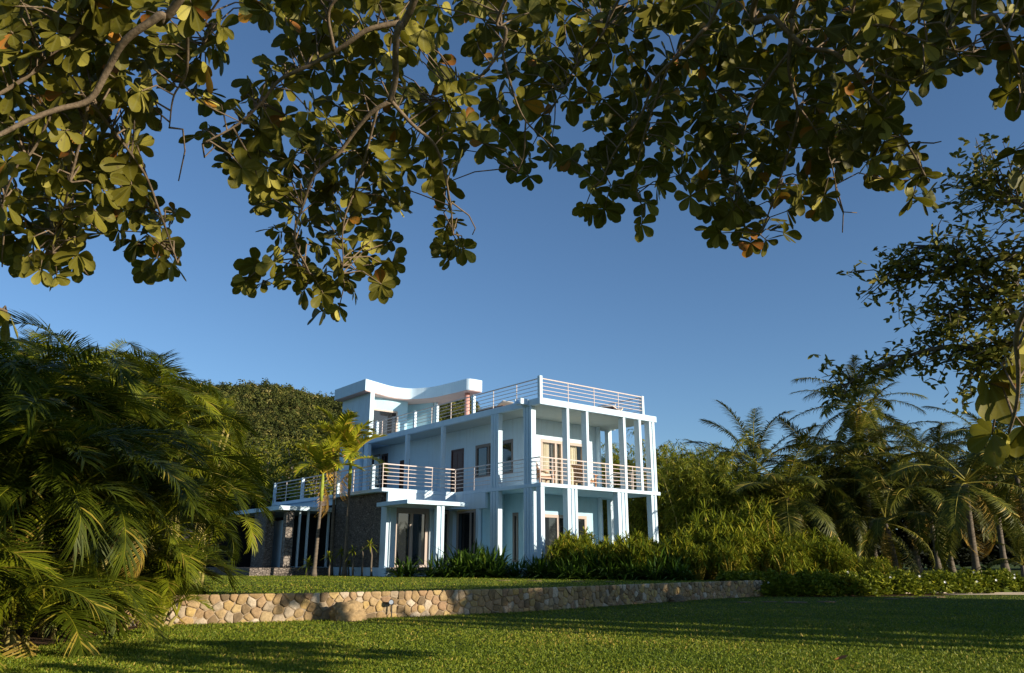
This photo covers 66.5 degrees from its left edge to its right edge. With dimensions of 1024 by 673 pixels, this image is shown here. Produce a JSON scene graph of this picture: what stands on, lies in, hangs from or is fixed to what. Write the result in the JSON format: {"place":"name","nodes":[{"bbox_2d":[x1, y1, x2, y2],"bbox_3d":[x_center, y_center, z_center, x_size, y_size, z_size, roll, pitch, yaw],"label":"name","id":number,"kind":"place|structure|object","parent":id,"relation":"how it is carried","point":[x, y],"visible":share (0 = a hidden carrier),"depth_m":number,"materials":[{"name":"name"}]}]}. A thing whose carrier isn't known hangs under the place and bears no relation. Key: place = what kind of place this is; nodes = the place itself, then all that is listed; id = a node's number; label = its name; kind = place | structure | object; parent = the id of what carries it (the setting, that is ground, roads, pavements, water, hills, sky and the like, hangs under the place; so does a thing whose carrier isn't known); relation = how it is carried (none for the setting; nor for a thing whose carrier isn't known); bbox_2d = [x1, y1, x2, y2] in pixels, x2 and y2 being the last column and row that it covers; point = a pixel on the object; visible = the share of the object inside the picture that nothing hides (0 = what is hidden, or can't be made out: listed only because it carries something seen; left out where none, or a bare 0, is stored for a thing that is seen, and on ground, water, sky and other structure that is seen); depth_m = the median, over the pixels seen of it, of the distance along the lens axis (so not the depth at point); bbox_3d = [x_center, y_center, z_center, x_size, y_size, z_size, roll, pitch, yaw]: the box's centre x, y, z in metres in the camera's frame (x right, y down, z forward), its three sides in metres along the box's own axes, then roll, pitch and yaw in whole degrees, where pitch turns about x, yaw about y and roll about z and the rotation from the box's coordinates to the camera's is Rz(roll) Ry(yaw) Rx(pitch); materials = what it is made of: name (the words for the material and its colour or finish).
{"place":"outdoors","nodes":[
{"label":"outdoors","id":0,"kind":"place"},
{"bbox_2d":[0,0,1023,535],"label":"sky","id":1,"kind":"structure","parent":0,"point":[672,320],"materials":[{"name":"blue"}]},
{"bbox_2d":[0,593,1023,672],"bbox_3d":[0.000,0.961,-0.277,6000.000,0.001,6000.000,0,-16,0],"label":"lawn","id":2,"kind":"structure","parent":0,"point":[809,607],"depth_m":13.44,"materials":[{"name":"green plant"}]},
{"bbox_2d":[0,626,139,652],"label":"soil bed","id":3,"kind":"object","parent":2,"relation":"on","point":[37,641],"visible":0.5,"depth_m":10.57,"materials":[{"name":"brown soil"}]},
{"bbox_2d":[0,554,66,672],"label":"areca palm","id":4,"kind":"object","parent":3,"relation":"on","point":[8,565],"visible":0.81,"depth_m":8.12,"materials":[{"name":"plant"}]},
{"bbox_2d":[0,531,129,638],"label":"areca palm","id":5,"kind":"object","parent":3,"relation":"on","point":[40,566],"visible":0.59,"depth_m":8.14,"materials":[{"name":"plant"}]},
{"bbox_2d":[0,341,159,555],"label":"areca palm","id":6,"kind":"object","parent":3,"relation":"on","point":[18,354],"visible":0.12,"depth_m":12.49,"materials":[{"name":"plant"}]},
{"bbox_2d":[0,481,168,657],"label":"areca palm","id":7,"kind":"object","parent":3,"relation":"on","point":[131,593],"visible":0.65,"depth_m":9.11,"materials":[{"name":"plant"}]},
{"bbox_2d":[0,336,208,552],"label":"areca palm","id":8,"kind":"object","parent":3,"relation":"on","point":[18,343],"visible":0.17,"depth_m":12.79,"materials":[{"name":"plant"}]},
{"bbox_2d":[0,350,209,610],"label":"areca palm","id":9,"kind":"object","parent":3,"relation":"on","point":[50,475],"visible":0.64,"depth_m":9.85,"materials":[{"name":"plant"}]},
{"bbox_2d":[0,524,231,640],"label":"areca palm","id":10,"kind":"object","parent":3,"relation":"on","point":[177,572],"visible":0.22,"depth_m":11.54,"materials":[{"name":"plant"}]},
{"bbox_2d":[0,406,243,639],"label":"areca palm","id":11,"kind":"object","parent":3,"relation":"on","point":[87,461],"visible":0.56,"depth_m":10.19,"materials":[{"name":"plant"}]},
{"bbox_2d":[36,513,250,635],"bbox_3d":[-6.035,4.292,12.579,3.298,2.833,3.943,7,-17,-22],"label":"areca palm","id":12,"kind":"object","parent":2,"relation":"on","point":[171,585],"visible":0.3,"depth_m":12.60,"materials":[{"name":"plant"}]},
{"bbox_2d":[329,600,366,621],"bbox_3d":[-2.927,4.987,13.920,0.691,0.561,0.538,9,-18,-27],"label":"boulder","id":13,"kind":"object","parent":2,"relation":"on","point":[351,610],"visible":0.61,"depth_m":13.79,"materials":[{"name":"stone"}]},
{"bbox_2d":[0,580,776,629],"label":"stone wall","id":14,"kind":"structure","parent":2,"relation":"on","point":[245,608],"depth_m":15.25,"materials":[{"name":"beige stone"}]},
{"bbox_2d":[0,0,1023,466],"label":"sea almond tree","id":15,"kind":"object","parent":2,"relation":"on","point":[74,42],"visible":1,"depth_m":7.11,"materials":[{"name":"green plant"}]},
{"bbox_2d":[760,593,1012,596],"bbox_3d":[14.649,8.356,25.365,16.024,0.001,1.811,5,-17,-17],"label":"soil strip","id":16,"kind":"object","parent":2,"relation":"on","point":[884,595],"visible":0.5,"depth_m":24.14,"materials":[{"name":"brown soil"}]},
{"bbox_2d":[714,567,1023,596],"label":"hedge","id":17,"kind":"object","parent":16,"relation":"on","point":[821,583],"visible":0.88,"depth_m":24.13,"materials":[{"name":"green plant"}]},
{"bbox_2d":[808,133,1023,417],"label":"fine leaved tree","id":18,"kind":"object","parent":2,"relation":"on","point":[990,354],"visible":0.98,"depth_m":9.73,"materials":[{"name":"green plant"}]},
{"bbox_2d":[49,391,1022,563],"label":"hill","id":19,"kind":"structure","parent":0,"point":[268,407],"depth_m":368.90,"materials":[{"name":"green plant"}]},
{"bbox_2d":[52,377,479,476],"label":"forest","id":20,"kind":"object","parent":19,"relation":"on","point":[330,404],"visible":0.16,"depth_m":382.31,"materials":[{"name":"green plant"}]},
{"bbox_2d":[191,564,1022,594],"bbox_3d":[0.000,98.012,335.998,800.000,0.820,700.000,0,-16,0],"label":"terrace lawn","id":21,"kind":"structure","parent":0,"point":[1015,569],"depth_m":21.95,"materials":[{"name":"green plant"}]},
{"bbox_2d":[0,308,227,557],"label":"areca palm","id":22,"kind":"object","parent":21,"relation":"on","point":[138,386],"visible":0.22,"depth_m":14.58,"materials":[{"name":"plant"}]},
{"bbox_2d":[72,339,162,421],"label":"areca palm","id":23,"kind":"object","parent":21,"relation":"on","point":[133,346],"visible":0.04,"depth_m":26.21,"materials":[{"name":"plant"}]},
{"bbox_2d":[51,345,222,554],"bbox_3d":[-9.337,2.735,17.531,4.887,5.690,5.064,8,-18,-26],"label":"areca palm","id":24,"kind":"object","parent":21,"relation":"on","point":[157,357],"visible":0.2,"depth_m":17.93,"materials":[{"name":"plant"}]},
{"bbox_2d":[2,414,273,629],"bbox_3d":[-6.685,3.152,12.588,4.951,3.694,4.525,-5,-17,15],"label":"areca palm","id":25,"kind":"object","parent":21,"relation":"on","point":[183,497],"visible":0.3,"depth_m":12.33,"materials":[{"name":"plant"}]},
{"bbox_2d":[60,347,227,542],"bbox_3d":[-9.904,3.406,20.669,5.238,6.141,5.071,-15,-22,42],"label":"areca palm","id":26,"kind":"object","parent":21,"relation":"on","point":[219,398],"visible":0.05,"depth_m":21.18,"materials":[{"name":"plant"}]},
{"bbox_2d":[84,359,270,566],"bbox_3d":[-7.538,2.936,16.558,5.330,4.763,5.603,0,-16,0],"label":"areca palm","id":27,"kind":"object","parent":21,"relation":"on","point":[237,419],"visible":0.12,"depth_m":16.64,"materials":[{"name":"plant"}]},
{"bbox_2d":[123,372,273,586],"bbox_3d":[-8.403,3.469,19.578,4.959,5.414,4.881,5,-17,-18],"label":"areca palm","id":28,"kind":"object","parent":21,"relation":"on","point":[222,429],"visible":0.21,"depth_m":19.88,"materials":[{"name":"plant"}]},
{"bbox_2d":[148,394,271,581],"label":"areca palm","id":29,"kind":"object","parent":21,"relation":"on","point":[226,400],"visible":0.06,"depth_m":24.56,"materials":[{"name":"plant"}]},
{"bbox_2d":[228,436,332,507],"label":"broadleaf tree","id":30,"kind":"object","parent":21,"relation":"on","point":[268,447],"visible":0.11,"depth_m":61.24,"materials":[{"name":"green plant"}]},
{"bbox_2d":[250,430,339,506],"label":"broadleaf tree","id":31,"kind":"object","parent":21,"relation":"on","point":[296,453],"visible":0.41,"depth_m":53.40,"materials":[{"name":"green plant"}]},
{"bbox_2d":[279,432,364,575],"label":"garden palm","id":32,"kind":"object","parent":21,"relation":"on","point":[321,455],"visible":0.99,"depth_m":33.75,"materials":[{"name":"green plant"}]},
{"bbox_2d":[300,405,379,575],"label":"garden palm","id":33,"kind":"object","parent":21,"relation":"on","point":[345,419],"visible":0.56,"depth_m":35.60,"materials":[{"name":"green plant"}]},
{"bbox_2d":[316,420,389,575],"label":"garden palm","id":34,"kind":"object","parent":21,"relation":"on","point":[350,452],"visible":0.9,"depth_m":34.25,"materials":[{"name":"green plant"}]},
{"bbox_2d":[382,556,423,576],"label":"lily clump","id":35,"kind":"object","parent":21,"relation":"on","point":[407,570],"visible":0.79,"depth_m":31.16,"materials":[{"name":"green plant"}]},
{"bbox_2d":[181,375,659,577],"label":"beach house","id":36,"kind":"structure","parent":21,"relation":"on","point":[483,464],"depth_m":34.91,"materials":[{"name":"white paint"}]},
{"bbox_2d":[373,408,397,434],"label":"window","id":37,"kind":"structure","parent":36,"relation":"in","point":[379,414],"depth_m":44.43,"materials":[{"name":"beige"}]},
{"bbox_2d":[394,507,428,566],"bbox_3d":[-4.353,8.616,33.505,1.740,2.465,0.120,13,-20,-37],"label":"window","id":38,"kind":"structure","parent":36,"relation":"in","point":[411,540],"depth_m":33.56,"materials":[{"name":"beige"}]},
{"bbox_2d":[432,511,448,565],"bbox_3d":[-3.174,8.899,34.414,0.890,2.425,0.120,13,-20,-37],"label":"window","id":39,"kind":"structure","parent":36,"relation":"in","point":[446,513],"depth_m":34.64,"materials":[{"name":"beige"}]},
{"bbox_2d":[450,448,463,491],"bbox_3d":[-2.617,6.560,37.655,0.142,2.253,1.080,13,-20,-37],"label":"door","id":40,"kind":"structure","parent":36,"relation":"in","point":[457,456],"depth_m":37.71,"materials":[{"name":"brown"}]},
{"bbox_2d":[456,510,475,554],"bbox_3d":[-2.001,8.817,34.059,0.120,2.385,1.380,13,-20,-37],"label":"window","id":41,"kind":"structure","parent":36,"relation":"in","point":[466,520],"depth_m":34.18,"materials":[{"name":"beige"}]},
{"bbox_2d":[475,439,512,477],"bbox_3d":[-0.807,5.587,35.604,0.120,1.520,2.800,13,-20,-37],"label":"window","id":42,"kind":"structure","parent":36,"relation":"in","point":[482,452],"depth_m":35.90,"materials":[{"name":"brown"}]},
{"bbox_2d":[512,513,517,562],"bbox_3d":[0.176,8.606,33.465,0.120,2.068,0.390,13,-20,-37],"label":"window","id":43,"kind":"structure","parent":36,"relation":"in","point":[514,515],"depth_m":33.48,"materials":[{"name":"brown"}]},
{"bbox_2d":[541,439,582,485],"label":"window","id":44,"kind":"structure","parent":36,"relation":"in","point":[552,450],"depth_m":35.30,"materials":[{"name":"beige"}]},
{"bbox_2d":[545,514,586,565],"bbox_3d":[2.311,9.030,34.469,2.720,2.245,0.110,13,-20,-37],"label":"window","id":45,"kind":"structure","parent":36,"relation":"in","point":[553,523],"depth_m":34.29,"materials":[{"name":"beige"}]},
{"bbox_2d":[412,551,452,577],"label":"lily clump","id":46,"kind":"object","parent":21,"relation":"on","point":[429,572],"visible":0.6,"depth_m":30.67,"materials":[{"name":"green plant"}]},
{"bbox_2d":[434,556,464,576],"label":"lily clump","id":47,"kind":"object","parent":21,"relation":"on","point":[452,571],"visible":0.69,"depth_m":30.29,"materials":[{"name":"green plant"}]},
{"bbox_2d":[433,545,496,577],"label":"lily clump","id":48,"kind":"object","parent":21,"relation":"on","point":[473,562],"visible":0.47,"depth_m":30.14,"materials":[{"name":"green plant"}]},
{"bbox_2d":[457,549,505,577],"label":"lily clump","id":49,"kind":"object","parent":21,"relation":"on","point":[486,564],"visible":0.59,"depth_m":29.86,"materials":[{"name":"green plant"}]},
{"bbox_2d":[472,556,515,577],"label":"lily clump","id":50,"kind":"object","parent":21,"relation":"on","point":[495,572],"visible":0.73,"depth_m":29.40,"materials":[{"name":"green plant"}]},
{"bbox_2d":[500,555,528,577],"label":"lily clump","id":51,"kind":"object","parent":21,"relation":"on","point":[517,573],"visible":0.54,"depth_m":29.47,"materials":[{"name":"green plant"}]},
{"bbox_2d":[516,558,554,578],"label":"lily clump","id":52,"kind":"object","parent":21,"relation":"on","point":[539,573],"visible":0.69,"depth_m":28.24,"materials":[{"name":"green plant"}]},
{"bbox_2d":[543,531,575,565],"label":"rosette shrub","id":53,"kind":"object","parent":21,"relation":"on","point":[557,548],"visible":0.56,"depth_m":28.67,"materials":[{"name":"green plant"}]},
{"bbox_2d":[552,526,590,558],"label":"rosette shrub","id":54,"kind":"object","parent":21,"relation":"on","point":[571,538],"visible":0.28,"depth_m":29.54,"materials":[{"name":"green plant"}]},
{"bbox_2d":[556,560,615,579],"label":"lily clump","id":55,"kind":"object","parent":21,"relation":"on","point":[577,571],"visible":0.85,"depth_m":26.79,"materials":[{"name":"green plant"}]},
{"bbox_2d":[569,547,606,578],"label":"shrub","id":56,"kind":"object","parent":21,"relation":"on","point":[595,559],"visible":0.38,"depth_m":27.30,"materials":[{"name":"green plant"}]},
{"bbox_2d":[570,553,626,579],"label":"lily clump","id":57,"kind":"object","parent":21,"relation":"on","point":[607,568],"visible":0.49,"depth_m":26.69,"materials":[{"name":"green plant"}]},
{"bbox_2d":[594,535,631,567],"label":"rosette shrub","id":58,"kind":"object","parent":21,"relation":"on","point":[601,547],"visible":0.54,"depth_m":27.32,"materials":[{"name":"green plant"}]},
{"bbox_2d":[592,534,661,579],"bbox_3d":[4.247,7.775,26.940,3.232,1.875,3.228,7,-17,-22],"label":"lily clump","id":59,"kind":"object","parent":21,"relation":"on","point":[632,550],"visible":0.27,"depth_m":26.82,"materials":[{"name":"green plant"}]},
{"bbox_2d":[605,554,661,579],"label":"lily clump","id":60,"kind":"object","parent":21,"relation":"on","point":[629,576],"visible":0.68,"depth_m":26.13,"materials":[{"name":"green plant"}]},
{"bbox_2d":[614,528,655,561],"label":"rosette shrub","id":61,"kind":"object","parent":21,"relation":"on","point":[638,539],"visible":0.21,"depth_m":27.67,"materials":[{"name":"green plant"}]},
{"bbox_2d":[601,442,672,542],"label":"bamboo clump","id":62,"kind":"object","parent":21,"relation":"on","point":[604,502],"visible":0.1,"depth_m":43.88,"materials":[{"name":"plant"}]},
{"bbox_2d":[623,541,658,579],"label":"rosette shrub","id":63,"kind":"object","parent":21,"relation":"on","point":[641,552],"visible":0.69,"depth_m":26.60,"materials":[{"name":"green plant"}]},
{"bbox_2d":[630,555,678,580],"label":"lily clump","id":64,"kind":"object","parent":21,"relation":"on","point":[651,574],"visible":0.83,"depth_m":25.64,"materials":[{"name":"green plant"}]},
{"bbox_2d":[651,538,690,573],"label":"rosette shrub","id":65,"kind":"object","parent":21,"relation":"on","point":[671,557],"visible":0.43,"depth_m":26.86,"materials":[{"name":"green plant"}]},
{"bbox_2d":[655,555,705,580],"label":"lily clump","id":66,"kind":"object","parent":21,"relation":"on","point":[677,571],"visible":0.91,"depth_m":25.40,"materials":[{"name":"green plant"}]},
{"bbox_2d":[613,429,760,542],"bbox_3d":[8.735,8.412,40.463,7.488,7.920,5.331,0,-16,0],"label":"bamboo clump","id":67,"kind":"object","parent":21,"relation":"on","point":[641,506],"visible":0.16,"depth_m":39.96,"materials":[{"name":"plant"}]},
{"bbox_2d":[670,532,705,575],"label":"rosette shrub","id":68,"kind":"object","parent":21,"relation":"on","point":[689,542],"visible":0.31,"depth_m":27.07,"materials":[{"name":"green plant"}]},
{"bbox_2d":[681,543,712,579],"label":"rosette shrub","id":69,"kind":"object","parent":21,"relation":"on","point":[697,556],"visible":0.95,"depth_m":26.01,"materials":[{"name":"green plant"}]},
{"bbox_2d":[683,499,724,578],"bbox_3d":[7.295,7.460,28.941,2.011,2.934,2.061,-3,-16,10],"label":"rosette shrub","id":70,"kind":"object","parent":21,"relation":"on","point":[696,524],"visible":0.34,"depth_m":29.07,"materials":[{"name":"green plant"}]},
{"bbox_2d":[682,523,727,578],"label":"rosette shrub","id":71,"kind":"object","parent":21,"relation":"on","point":[703,538],"visible":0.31,"depth_m":27.86,"materials":[{"name":"green plant"}]},
{"bbox_2d":[645,444,772,571],"bbox_3d":[9.069,8.290,37.212,6.417,6.392,5.346,0,-16,0],"label":"bamboo clump","id":72,"kind":"object","parent":21,"relation":"on","point":[690,483],"visible":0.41,"depth_m":36.46,"materials":[{"name":"plant"}]},
{"bbox_2d":[701,536,736,577],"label":"rosette shrub","id":73,"kind":"object","parent":21,"relation":"on","point":[714,569],"visible":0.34,"depth_m":26.44,"materials":[{"name":"green plant"}]},
{"bbox_2d":[705,511,733,570],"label":"rosette shrub","id":74,"kind":"object","parent":21,"relation":"on","point":[716,525],"visible":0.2,"depth_m":28.53,"materials":[{"name":"green plant"}]},
{"bbox_2d":[712,543,748,572],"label":"rosette shrub","id":75,"kind":"object","parent":21,"relation":"on","point":[729,566],"visible":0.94,"depth_m":25.82,"materials":[{"name":"green plant"}]},
{"bbox_2d":[715,525,763,572],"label":"rosette shrub","id":76,"kind":"object","parent":21,"relation":"on","point":[742,543],"visible":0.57,"depth_m":26.77,"materials":[{"name":"green plant"}]},
{"bbox_2d":[714,516,770,572],"bbox_3d":[8.205,7.505,27.803,2.061,2.201,2.011,-6,-17,19],"label":"rosette shrub","id":77,"kind":"object","parent":21,"relation":"on","point":[744,525],"visible":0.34,"depth_m":27.64,"materials":[{"name":"green plant"}]},
{"bbox_2d":[723,496,776,570],"bbox_3d":[8.702,7.361,28.734,2.111,3.010,1.888,-13,-21,38],"label":"rosette shrub","id":78,"kind":"object","parent":21,"relation":"on","point":[735,521],"visible":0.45,"depth_m":28.74,"materials":[{"name":"green plant"}]},
{"bbox_2d":[698,464,825,574],"bbox_3d":[11.598,8.557,36.218,6.020,5.174,5.331,-3,-16,9],"label":"bamboo clump","id":79,"kind":"object","parent":21,"relation":"on","point":[732,503],"visible":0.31,"depth_m":35.38,"materials":[{"name":"plant"}]},
{"bbox_2d":[684,400,846,537],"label":"coconut palm","id":80,"kind":"object","parent":21,"relation":"on","point":[757,449],"visible":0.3,"depth_m":44.67,"materials":[{"name":"green plant"}]},
{"bbox_2d":[747,497,789,573],"bbox_3d":[9.498,7.402,28.948,2.073,3.044,1.914,15,-22,-42],"label":"rosette shrub","id":81,"kind":"object","parent":21,"relation":"on","point":[773,533],"visible":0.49,"depth_m":28.81,"materials":[{"name":"green plant"}]},
{"bbox_2d":[766,540,807,574],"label":"rosette shrub","id":82,"kind":"object","parent":21,"relation":"on","point":[790,561],"visible":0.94,"depth_m":26.05,"materials":[{"name":"green plant"}]},
{"bbox_2d":[773,537,814,572],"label":"rosette shrub","id":83,"kind":"object","parent":21,"relation":"on","point":[805,561],"visible":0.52,"depth_m":26.67,"materials":[{"name":"green plant"}]},
{"bbox_2d":[770,528,818,557],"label":"rosette shrub","id":84,"kind":"object","parent":21,"relation":"on","point":[783,537],"visible":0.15,"depth_m":28.55,"materials":[{"name":"green plant"}]},
{"bbox_2d":[709,423,882,558],"bbox_3d":[12.452,7.426,34.675,7.196,6.524,7.289,0,-16,0],"label":"coconut palm","id":85,"kind":"object","parent":21,"relation":"on","point":[790,518],"visible":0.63,"depth_m":34.06,"materials":[{"name":"green plant"}]},
{"bbox_2d":[784,535,825,573],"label":"rosette shrub","id":86,"kind":"object","parent":21,"relation":"on","point":[809,545],"visible":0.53,"depth_m":26.89,"materials":[{"name":"green plant"}]},
{"bbox_2d":[811,533,847,574],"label":"rosette shrub","id":87,"kind":"object","parent":21,"relation":"on","point":[834,551],"visible":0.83,"depth_m":26.81,"materials":[{"name":"green plant"}]},
{"bbox_2d":[762,416,907,551],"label":"coconut palm","id":88,"kind":"object","parent":21,"relation":"on","point":[849,529],"visible":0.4,"depth_m":41.98,"materials":[{"name":"green plant"}]},
{"bbox_2d":[827,550,863,573],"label":"rosette shrub","id":89,"kind":"object","parent":21,"relation":"on","point":[849,566],"visible":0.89,"depth_m":26.33,"materials":[{"name":"green plant"}]},
{"bbox_2d":[670,450,1023,569],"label":"undergrowth","id":90,"kind":"object","parent":21,"relation":"on","point":[966,562],"visible":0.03,"depth_m":57.97,"materials":[{"name":"green plant"}]},
{"bbox_2d":[781,355,926,557],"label":"coconut palm","id":91,"kind":"object","parent":21,"relation":"on","point":[877,412],"visible":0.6,"depth_m":51.66,"materials":[{"name":"green plant"}]},
{"bbox_2d":[772,381,961,572],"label":"coconut palm","id":92,"kind":"object","parent":21,"relation":"on","point":[857,437],"visible":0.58,"depth_m":42.16,"materials":[{"name":"green plant"}]},
{"bbox_2d":[866,559,898,574],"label":"rosette shrub","id":93,"kind":"object","parent":21,"relation":"on","point":[884,568],"visible":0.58,"depth_m":26.36,"materials":[{"name":"green plant"}]},
{"bbox_2d":[822,469,951,575],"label":"coconut palm","id":94,"kind":"object","parent":21,"relation":"on","point":[876,529],"visible":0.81,"depth_m":35.11,"materials":[{"name":"green plant"}]},
{"bbox_2d":[828,436,999,573],"bbox_3d":[20.890,8.589,40.622,8.018,7.286,7.787,-14,-21,40],"label":"coconut palm","id":95,"kind":"object","parent":21,"relation":"on","point":[921,503],"visible":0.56,"depth_m":39.77,"materials":[{"name":"green plant"}]},
{"bbox_2d":[869,420,969,570],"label":"coconut palm","id":96,"kind":"object","parent":21,"relation":"on","point":[936,558],"visible":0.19,"depth_m":56.37,"materials":[{"name":"green plant"}]},
{"bbox_2d":[860,426,1023,572],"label":"coconut palm","id":97,"kind":"object","parent":21,"relation":"on","point":[951,514],"visible":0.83,"depth_m":32.34,"materials":[{"name":"green plant"}]},
{"bbox_2d":[885,422,1006,571],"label":"coconut palm","id":98,"kind":"object","parent":21,"relation":"on","point":[987,488],"visible":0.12,"depth_m":47.68,"materials":[{"name":"green plant"}]},
{"bbox_2d":[921,410,1023,548],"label":"coconut palm","id":99,"kind":"object","parent":21,"relation":"on","point":[1006,493],"visible":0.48,"depth_m":39.57,"materials":[{"name":"green plant"}]},
{"bbox_2d":[921,384,1023,571],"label":"coconut palm","id":100,"kind":"object","parent":21,"relation":"on","point":[999,534],"visible":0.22,"depth_m":45.19,"materials":[{"name":"green plant"}]},
{"bbox_2d":[976,512,1023,576],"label":"coconut palm","id":101,"kind":"object","parent":21,"relation":"on","point":[1019,557],"visible":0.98,"depth_m":29.33,"materials":[{"name":"green plant"}]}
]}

